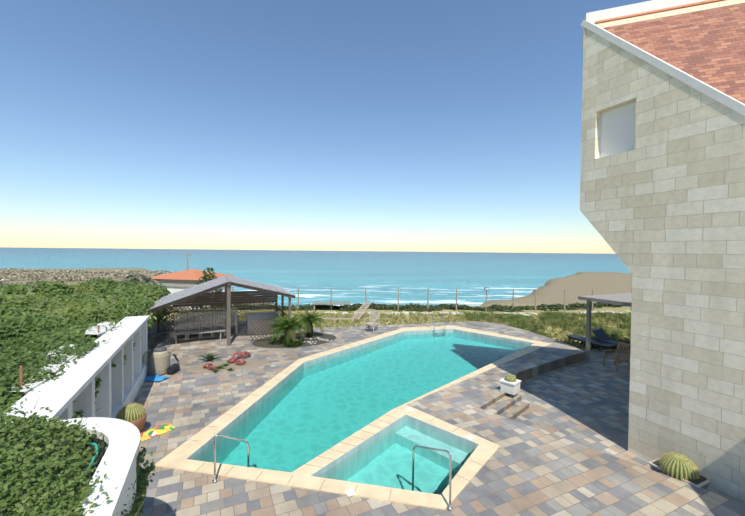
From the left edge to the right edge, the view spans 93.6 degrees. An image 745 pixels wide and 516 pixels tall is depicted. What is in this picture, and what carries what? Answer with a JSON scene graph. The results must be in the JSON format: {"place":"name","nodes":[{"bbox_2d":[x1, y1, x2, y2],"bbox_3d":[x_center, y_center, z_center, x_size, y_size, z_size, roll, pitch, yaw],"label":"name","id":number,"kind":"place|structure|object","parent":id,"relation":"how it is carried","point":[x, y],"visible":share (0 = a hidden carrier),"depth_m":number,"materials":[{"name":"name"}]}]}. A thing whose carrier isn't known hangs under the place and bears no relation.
{"place":"outdoors","nodes":[
{"label":"outdoors","id":0,"kind":"place"},
{"bbox_2d":[185,359,266,372],"bbox_3d":[-5.242,3.863,12.618,2.760,0.031,1.246,0,1,-22],"label":"planting bed","id":1,"kind":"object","parent":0,"point":[250,363],"depth_m":12.47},
{"bbox_2d":[203,351,250,370],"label":"red succulents","id":2,"kind":"object","parent":1,"relation":"on","point":[242,361],"visible":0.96,"depth_m":12.79,"materials":[{"name":"red plant"}]},
{"bbox_2d":[199,339,306,371],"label":"succulent plants","id":3,"kind":"object","parent":1,"relation":"on","point":[209,356],"visible":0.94,"depth_m":13.19,"materials":[{"name":"red plant"}]},
{"bbox_2d":[0,247,631,306],"bbox_3d":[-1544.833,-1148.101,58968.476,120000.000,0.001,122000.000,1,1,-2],"label":"sea","id":4,"kind":"structure","parent":0,"point":[351,276],"depth_m":575.83,"materials":[{"name":"liquid"}]},
{"bbox_2d":[1,268,631,350],"bbox_3d":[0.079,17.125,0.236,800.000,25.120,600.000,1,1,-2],"label":"land terrain","id":5,"kind":"structure","parent":0,"point":[574,286],"depth_m":43.36,"materials":[{"name":"beige sand"}]},
{"bbox_2d":[0,268,268,310],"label":"headland dry scrub","id":6,"kind":"object","parent":5,"relation":"on","point":[68,274],"visible":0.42,"depth_m":62.62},
{"bbox_2d":[120,272,176,323],"bbox_3d":[-13.825,2.717,19.468,4.229,3.750,5.559,1,1,20],"label":"tamarisk bush","id":7,"kind":"object","parent":5,"relation":"on","point":[145,278],"visible":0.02,"depth_m":20.14,"materials":[{"name":"plant"}]},
{"bbox_2d":[148,254,233,309],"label":"neighbouring house","id":8,"kind":"structure","parent":5,"relation":"on","point":[179,281],"depth_m":28.38,"materials":[{"name":"orange tile"}]},
{"bbox_2d":[196,267,222,314],"bbox_3d":[-11.446,2.527,24.473,2.132,3.896,2.205,1,1,-2],"label":"tree","id":9,"kind":"object","parent":5,"relation":"on","point":[206,278],"visible":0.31,"depth_m":24.32,"materials":[{"name":"green plant"}]},
{"bbox_2d":[312,301,371,322],"bbox_3d":[-2.289,3.767,26.193,4.153,1.278,8.814,0,1,-12],"label":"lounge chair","id":10,"kind":"object","parent":5,"relation":"on","point":[348,303],"visible":0.75,"depth_m":27.05,"materials":[{"name":"white plastic"}]},
{"bbox_2d":[161,287,631,311],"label":"fence posts","id":11,"kind":"object","parent":5,"relation":"on","point":[428,299],"visible":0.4,"depth_m":29.06,"materials":[{"name":"grey wood"}]},
{"bbox_2d":[240,292,570,307],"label":"fence wires","id":12,"kind":"object","parent":11,"relation":"attached to","point":[477,297],"visible":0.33,"depth_m":29.21,"materials":[{"name":"grey metal"}]},
{"bbox_2d":[180,302,629,311],"bbox_3d":[18.262,4.468,33.679,84.908,1.098,8.211,0,1,-10],"label":"hedge","id":13,"kind":"object","parent":5,"relation":"on","point":[431,308],"visible":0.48,"depth_m":29.82,"materials":[{"name":"green plant"}]},
{"bbox_2d":[231,310,630,350],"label":"lawn grass tufts","id":14,"kind":"object","parent":5,"relation":"on","point":[458,316],"visible":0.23,"depth_m":23.11,"materials":[{"name":"green plant"}]},
{"bbox_2d":[133,321,744,515],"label":"pool deck","id":15,"kind":"structure","parent":5,"relation":"on","point":[525,470],"depth_m":6.96,"materials":[{"name":"stone"}]},
{"bbox_2d":[0,315,149,515],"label":"garden wall","id":16,"kind":"structure","parent":15,"relation":"on","point":[119,387],"depth_m":5.74,"materials":[{"name":"white paint"}]},
{"bbox_2d":[9,322,114,395],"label":"old surfboards on wall","id":17,"kind":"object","parent":16,"relation":"on","point":[102,328],"visible":0.35,"depth_m":6.95,"materials":[{"name":"white plastic"}]},
{"bbox_2d":[19,327,99,385],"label":"rusty stakes","id":18,"kind":"object","parent":17,"relation":"attached to","point":[20,375],"visible":0.36,"depth_m":5.54,"materials":[{"name":"metal"}]},
{"bbox_2d":[0,273,170,515],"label":"hedge","id":19,"kind":"object","parent":16,"relation":"in","point":[38,472],"visible":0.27,"depth_m":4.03,"materials":[{"name":"green plant"}]},
{"bbox_2d":[81,435,103,478],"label":"garden hoses","id":20,"kind":"object","parent":19,"relation":"on","point":[96,448],"visible":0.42,"depth_m":3.99,"materials":[{"name":"green plastic"}]},
{"bbox_2d":[130,413,146,431],"bbox_3d":[-5.449,3.773,7.890,0.600,0.400,0.600,1,1,-2],"label":"terracotta bowl","id":21,"kind":"object","parent":15,"relation":"on","point":[139,424],"visible":0.29,"depth_m":7.81,"materials":[{"name":"ceramic"}]},
{"bbox_2d":[144,375,168,381],"bbox_3d":[-6.981,3.844,11.206,0.736,0.072,0.476,1,1,11],"label":"towel","id":22,"kind":"object","parent":15,"relation":"on","point":[152,378],"visible":0.94,"depth_m":11.17,"materials":[{"name":"blue fabric"}]},
{"bbox_2d":[140,424,174,440],"bbox_3d":[-4.962,3.941,7.968,0.420,0.055,0.781,1,1,37],"label":"floral pool float","id":23,"kind":"object","parent":15,"relation":"on","point":[154,432],"visible":0.79,"depth_m":7.92,"materials":[{"name":"plastic"}]},
{"bbox_2d":[142,343,179,374],"bbox_3d":[-7.093,3.380,11.764,1.034,1.000,0.599,0,1,-15],"label":"pool filter and pump","id":24,"kind":"object","parent":15,"relation":"on","point":[159,360],"visible":0.9,"depth_m":11.57,"materials":[{"name":"grey plastic"}]},
{"bbox_2d":[174,307,237,339],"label":"pergola chairs","id":25,"kind":"object","parent":15,"relation":"on","point":[213,325],"visible":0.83,"depth_m":16.86,"materials":[{"name":"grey wood"}]},
{"bbox_2d":[149,276,294,345],"bbox_3d":[-7.258,2.378,16.855,6.288,2.800,3.950,0,1,-25],"label":"pergola frame","id":26,"kind":"object","parent":15,"relation":"on","point":[227,284],"visible":0.5,"depth_m":15.95,"materials":[{"name":"grey wood"}]},
{"bbox_2d":[150,275,228,308],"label":"pergola roof","id":27,"kind":"structure","parent":26,"relation":"on","point":[188,290],"depth_m":16.02,"materials":[{"name":"grey wood"}]},
{"bbox_2d":[159,301,275,329],"bbox_3d":[-8.043,3.036,18.574,5.750,1.200,0.001,0,1,-25],"label":"lattice screen","id":28,"kind":"object","parent":26,"relation":"attached to","point":[217,311],"depth_m":18.49,"materials":[{"name":"brown"}]},
{"bbox_2d":[172,291,275,306],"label":"roof beams","id":29,"kind":"structure","parent":26,"relation":"attached to","point":[240,298],"depth_m":18.79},
{"bbox_2d":[226,275,296,295],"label":"pergola roof","id":30,"kind":"structure","parent":26,"relation":"on","point":[258,285],"depth_m":17.27,"materials":[{"name":"grey wood"}]},
{"bbox_2d":[250,318,288,340],"bbox_3d":[-4.686,3.271,16.046,1.750,0.900,0.001,0,1,-25],"label":"lattice panel","id":31,"kind":"object","parent":26,"relation":"attached to","point":[263,329],"visible":0.4,"depth_m":15.89,"materials":[{"name":"brown"}]},
{"bbox_2d":[171,312,277,343],"bbox_3d":[-7.071,3.324,17.170,4.750,0.900,2.025,0,1,-25],"label":"bench","id":32,"kind":"object","parent":15,"relation":"on","point":[264,316],"visible":0.73,"depth_m":17.60,"materials":[{"name":"grey wood"}]},
{"bbox_2d":[253,333,335,347],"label":"palm bed soil","id":33,"kind":"structure","parent":15,"relation":"on","point":[264,342],"depth_m":15.97,"materials":[{"name":"brown soil"}]},
{"bbox_2d":[267,313,308,341],"bbox_3d":[-3.817,3.166,15.901,1.895,1.333,1.838,1,1,-2],"label":"cycad palm","id":34,"kind":"object","parent":33,"relation":"on","point":[286,325],"visible":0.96,"depth_m":15.68,"materials":[{"name":"green plant"}]},
{"bbox_2d":[296,308,327,336],"bbox_3d":[-2.994,3.127,16.970,1.655,1.388,1.681,1,1,-2],"label":"cycad palm","id":35,"kind":"object","parent":33,"relation":"on","point":[309,319],"visible":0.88,"depth_m":16.81,"materials":[{"name":"green plant"}]},
{"bbox_2d":[292,337,331,343],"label":"bed pebbles","id":36,"kind":"object","parent":33,"relation":"on","point":[310,338],"visible":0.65,"depth_m":16.22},
{"bbox_2d":[154,326,550,509],"bbox_3d":[1.307,3.942,12.569,7.869,0.020,15.787,1,1,33],"label":"pool coping","id":37,"kind":"object","parent":15,"relation":"on","point":[485,450],"visible":0.98,"depth_m":7.11,"materials":[{"name":"beige stone"}]},
{"bbox_2d":[212,316,452,509],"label":"pool handrails","id":38,"kind":"object","parent":37,"relation":"on","point":[449,506],"visible":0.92,"depth_m":6.27,"materials":[{"name":"silver metal"}]},
{"bbox_2d":[193,330,540,499],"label":"coping joints","id":39,"kind":"object","parent":37,"relation":"attached to","point":[356,437],"visible":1,"depth_m":7.61,"materials":[{"name":"brown stone"}]},
{"bbox_2d":[187,329,533,459],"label":"wall tiles","id":40,"kind":"object","parent":15,"relation":"in","point":[211,440],"visible":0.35,"depth_m":13.51,"materials":[{"name":"tile"}]},
{"bbox_2d":[363,309,379,332],"bbox_3d":[-0.029,3.301,18.366,0.612,1.054,0.753,1,1,28],"label":"teak armchair","id":41,"kind":"object","parent":15,"relation":"on","point":[374,319],"visible":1,"depth_m":18.48,"materials":[{"name":"beige wood"}]},
{"bbox_2d":[311,415,478,476],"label":"wall tiles","id":42,"kind":"object","parent":15,"relation":"in","point":[375,436],"visible":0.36,"depth_m":7.89,"materials":[{"name":"tile"}]},
{"bbox_2d":[318,419,475,494],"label":"spa water","id":43,"kind":"structure","parent":42,"relation":"in","point":[384,459],"depth_m":7.12,"materials":[{"name":"teal liquid"}]},
{"bbox_2d":[344,351,503,496],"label":"skimmer lids","id":44,"kind":"object","parent":15,"relation":"on","point":[349,492],"visible":0.94,"depth_m":6.07,"materials":[{"name":"white plastic"}]},
{"bbox_2d":[484,394,528,419],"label":"terrace steps","id":45,"kind":"structure","parent":15,"relation":"on","point":[511,406],"depth_m":9.89,"materials":[{"name":"stone"}]},
{"bbox_2d":[499,377,520,394],"bbox_3d":[4.160,3.856,10.551,0.470,0.332,0.470,0,2,-44],"label":"planter","id":46,"kind":"object","parent":15,"relation":"on","point":[512,388],"visible":0.75,"depth_m":10.41,"materials":[{"name":"ceramic"}]},
{"bbox_2d":[324,310,630,315],"bbox_3d":[11.031,4.362,27.369,29.579,0.368,2.653,0,1,-7],"label":"field stone row","id":47,"kind":"object","parent":5,"relation":"on","point":[396,313],"visible":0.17,"depth_m":26.72,"materials":[{"name":"beige stone"}]},
{"bbox_2d":[484,287,488,311],"bbox_3d":[9.378,3.463,28.768,0.340,2.130,0.190,1,1,-2],"label":"sign","id":48,"kind":"object","parent":5,"relation":"on","point":[486,288],"visible":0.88,"depth_m":28.77,"materials":[{"name":"grey metal"}]},
{"bbox_2d":[459,311,630,350],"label":"tall lawn weeds","id":49,"kind":"object","parent":5,"relation":"on","point":[521,321],"visible":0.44,"depth_m":22.03,"materials":[{"name":"green plant"}]},
{"bbox_2d":[566,328,629,352],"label":"resin sun loungers","id":50,"kind":"object","parent":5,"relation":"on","point":[604,340],"visible":0.73,"depth_m":17.19,"materials":[{"name":"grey plastic"}]},
{"bbox_2d":[0,0,650,253],"label":"sky","id":51,"kind":"structure","parent":0,"point":[307,125],"materials":[{"name":"blue"}]},
{"bbox_2d":[192,331,528,471],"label":"pool water","id":52,"kind":"structure","parent":0,"point":[302,415],"depth_m":10.52,"materials":[{"name":"teal liquid"}]},
{"bbox_2d":[115,374,700,480],"bbox_3d":[0.197,3.700,8.430,11.938,0.735,4.420,1,1,-2],"label":"cacti","id":53,"kind":"object","parent":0,"point":[677,466],"visible":0.94,"depth_m":6.70,"materials":[{"name":"green plant"}]},
{"bbox_2d":[514,351,650,468],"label":"terrace","id":54,"kind":"structure","parent":0,"point":[585,402],"depth_m":10.54,"materials":[{"name":"stone"}]},
{"bbox_2d":[578,293,631,359],"bbox_3d":[11.952,3.042,14.407,5.000,2.690,3.900,0,1,-25],"label":"garden canopy","id":55,"kind":"object","parent":54,"relation":"on","point":[623,299],"visible":0.21,"depth_m":14.93,"materials":[{"name":"grey wood"}]},
{"bbox_2d":[603,341,630,370],"bbox_3d":[9.740,3.887,13.874,0.752,0.984,0.660,0,1,-12],"label":"teak armchair","id":56,"kind":"object","parent":54,"relation":"on","point":[616,358],"depth_m":13.87,"materials":[{"name":"wood"}]},
{"bbox_2d":[649,458,710,488],"bbox_3d":[5.873,4.270,6.711,0.450,0.410,0.790,0,1,-25],"label":"planter","id":57,"kind":"object","parent":54,"relation":"on","point":[702,482],"visible":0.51,"depth_m":6.44,"materials":[{"name":"beige"}]},
{"bbox_2d":[580,27,744,502],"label":"house wall","id":58,"kind":"structure","parent":0,"point":[662,207],"depth_m":7.21,"materials":[{"name":"beige stone"}]},
{"bbox_2d":[603,3,744,103],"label":"house roof tiles","id":59,"kind":"object","parent":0,"point":[707,46],"depth_m":7.92,"materials":[{"name":"red tile"}]},
{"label":"house","id":60,"kind":"object","parent":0,"visible":0},
{"bbox_2d":[598,100,635,157],"bbox_3d":[5.889,-3.057,8.389,0.046,1.210,0.952,0,1,-25],"label":"window frame","id":61,"kind":"object","parent":60,"relation":"attached to","point":[599,125],"visible":0.23,"depth_m":8.78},
{"bbox_2d":[600,101,635,157],"bbox_3d":[5.916,-3.057,8.402,0.355,1.175,0.834,1,1,-2],"label":"shutter window","id":62,"kind":"structure","parent":61,"relation":"in","point":[617,130],"depth_m":8.41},
{"bbox_2d":[582,0,706,47],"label":"roof parapet","id":63,"kind":"structure","parent":60,"relation":"attached to","point":[625,10],"depth_m":9.04,"materials":[{"name":"white stone"}]},
{"bbox_2d":[581,20,744,115],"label":"verge coping","id":64,"kind":"object","parent":60,"relation":"attached to","point":[737,106],"visible":1,"depth_m":7.31,"materials":[{"name":"white stone"}]},
{"bbox_2d":[595,0,744,27],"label":"roof trim","id":65,"kind":"structure","parent":60,"relation":"attached to","point":[666,12],"depth_m":8.74,"materials":[{"name":"paint"}]}
]}

